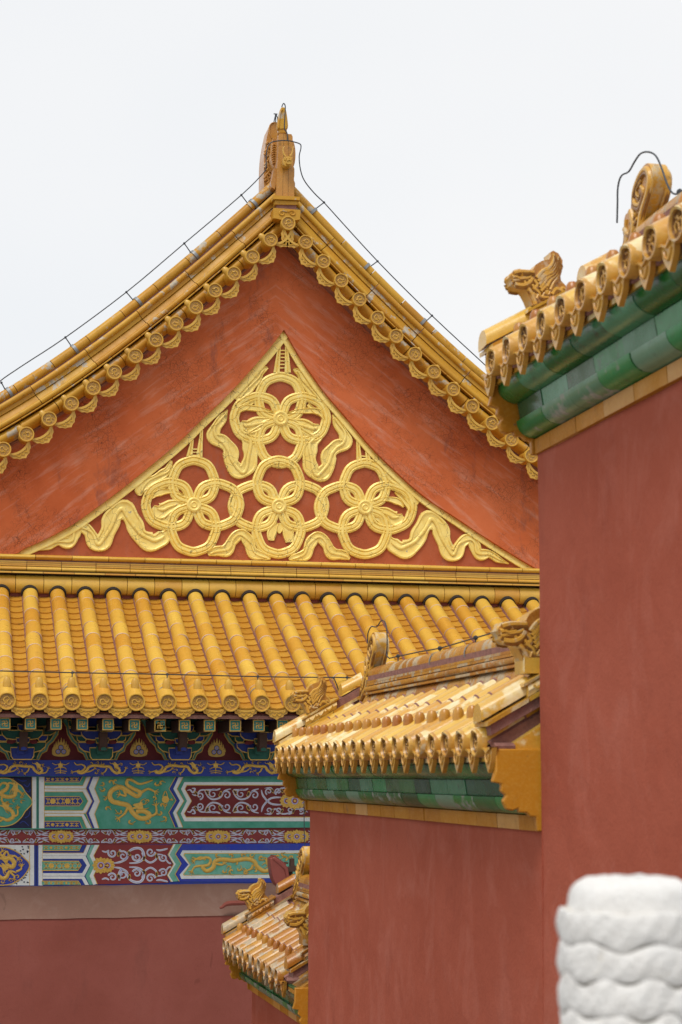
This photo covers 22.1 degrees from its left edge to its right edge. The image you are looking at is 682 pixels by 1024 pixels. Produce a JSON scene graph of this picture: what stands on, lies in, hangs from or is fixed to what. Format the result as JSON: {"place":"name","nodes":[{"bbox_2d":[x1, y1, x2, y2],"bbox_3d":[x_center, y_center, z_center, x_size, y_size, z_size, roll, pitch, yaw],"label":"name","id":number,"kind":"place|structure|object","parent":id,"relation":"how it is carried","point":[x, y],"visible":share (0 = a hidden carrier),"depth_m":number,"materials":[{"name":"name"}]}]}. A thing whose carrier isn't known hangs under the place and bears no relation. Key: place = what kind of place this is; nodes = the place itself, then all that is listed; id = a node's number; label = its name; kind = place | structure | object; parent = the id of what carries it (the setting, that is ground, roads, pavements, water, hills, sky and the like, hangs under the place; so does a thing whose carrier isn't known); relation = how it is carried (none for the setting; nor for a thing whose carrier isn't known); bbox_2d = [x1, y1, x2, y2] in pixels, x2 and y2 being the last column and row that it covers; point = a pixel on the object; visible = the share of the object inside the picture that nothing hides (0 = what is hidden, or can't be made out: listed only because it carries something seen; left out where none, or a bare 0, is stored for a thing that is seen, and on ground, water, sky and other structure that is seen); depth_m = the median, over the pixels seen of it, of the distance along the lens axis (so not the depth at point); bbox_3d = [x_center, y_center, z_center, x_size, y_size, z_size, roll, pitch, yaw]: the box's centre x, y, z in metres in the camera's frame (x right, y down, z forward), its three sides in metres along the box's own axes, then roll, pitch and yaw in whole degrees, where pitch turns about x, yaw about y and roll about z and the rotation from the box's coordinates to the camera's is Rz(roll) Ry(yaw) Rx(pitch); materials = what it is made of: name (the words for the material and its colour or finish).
{"place":"outdoors","nodes":[
{"label":"outdoors","id":0,"kind":"place"},
{"bbox_2d":[0,0,681,391],"label":"sky","id":1,"kind":"structure","parent":0,"point":[464,144],"materials":[{"name":"white"}]},
{"bbox_2d":[556,874,681,1023],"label":"balustrade post","id":2,"kind":"object","parent":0,"point":[619,958],"visible":1,"depth_m":3.35,"materials":[{"name":"white stone"}]},
{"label":"ground","id":3,"kind":"structure","parent":0,"visible":0},
{"bbox_2d":[221,846,309,1023],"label":"courtyard wall","id":4,"kind":"structure","parent":3,"relation":"on","point":[265,947],"depth_m":18.19,"materials":[{"name":"red paint"}]},
{"bbox_2d":[0,107,539,1023],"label":"palace hall","id":5,"kind":"structure","parent":3,"relation":"on","point":[266,441],"depth_m":24.41,"materials":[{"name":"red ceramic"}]},
{"bbox_2d":[0,168,266,397],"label":"conductor wire","id":6,"kind":"object","parent":5,"relation":"attached to","point":[137,299],"visible":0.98,"depth_m":24.86,"materials":[{"name":"metal"}]},
{"bbox_2d":[0,670,350,693],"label":"conductor wire","id":7,"kind":"object","parent":5,"relation":"attached to","point":[167,674],"visible":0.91,"depth_m":21.43,"materials":[{"name":"metal"}]},
{"bbox_2d":[219,900,245,908],"bbox_3d":[-0.938,4.868,21.805,1.162,0.129,0.060,2,-9,-13],"label":"wall conduit","id":8,"kind":"object","parent":5,"relation":"attached to","point":[232,903],"depth_m":21.69,"materials":[{"name":"red paint"}]},
{"bbox_2d":[267,855,295,886],"bbox_3d":[-0.700,4.471,21.415,0.401,0.580,1.208,0,-9,-2],"label":"floodlight","id":9,"kind":"object","parent":5,"relation":"attached to","point":[279,870],"visible":0.44,"depth_m":20.86,"materials":[{"name":"red metal"}]},
{"bbox_2d":[266,103,484,364],"bbox_3d":[0.718,-3.873,25.775,3.825,4.088,0.537,2,-9,-13],"label":"conductor wire","id":10,"kind":"object","parent":5,"relation":"attached to","point":[366,266],"visible":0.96,"depth_m":25.74,"materials":[{"name":"metal"}]},
{"bbox_2d":[273,600,542,1023],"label":"courtyard wall","id":11,"kind":"structure","parent":3,"relation":"on","point":[414,784],"depth_m":12.19,"materials":[{"name":"red paint"}]},
{"bbox_2d":[367,620,504,664],"bbox_3d":[0.812,0.949,13.715,0.177,0.527,4.828,2,-9,-13],"label":"conductor wire","id":12,"kind":"object","parent":11,"relation":"on","point":[439,648],"visible":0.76,"depth_m":14.29,"materials":[{"name":"metal"}]},
{"bbox_2d":[478,163,681,1023],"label":"courtyard wall","id":13,"kind":"structure","parent":3,"relation":"on","point":[583,381],"depth_m":8.96,"materials":[{"name":"red paint"}]},
{"bbox_2d":[616,151,681,222],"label":"conductor wire","id":14,"kind":"object","parent":13,"relation":"attached to","point":[678,191],"visible":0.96,"depth_m":9.99,"materials":[{"name":"metal"}]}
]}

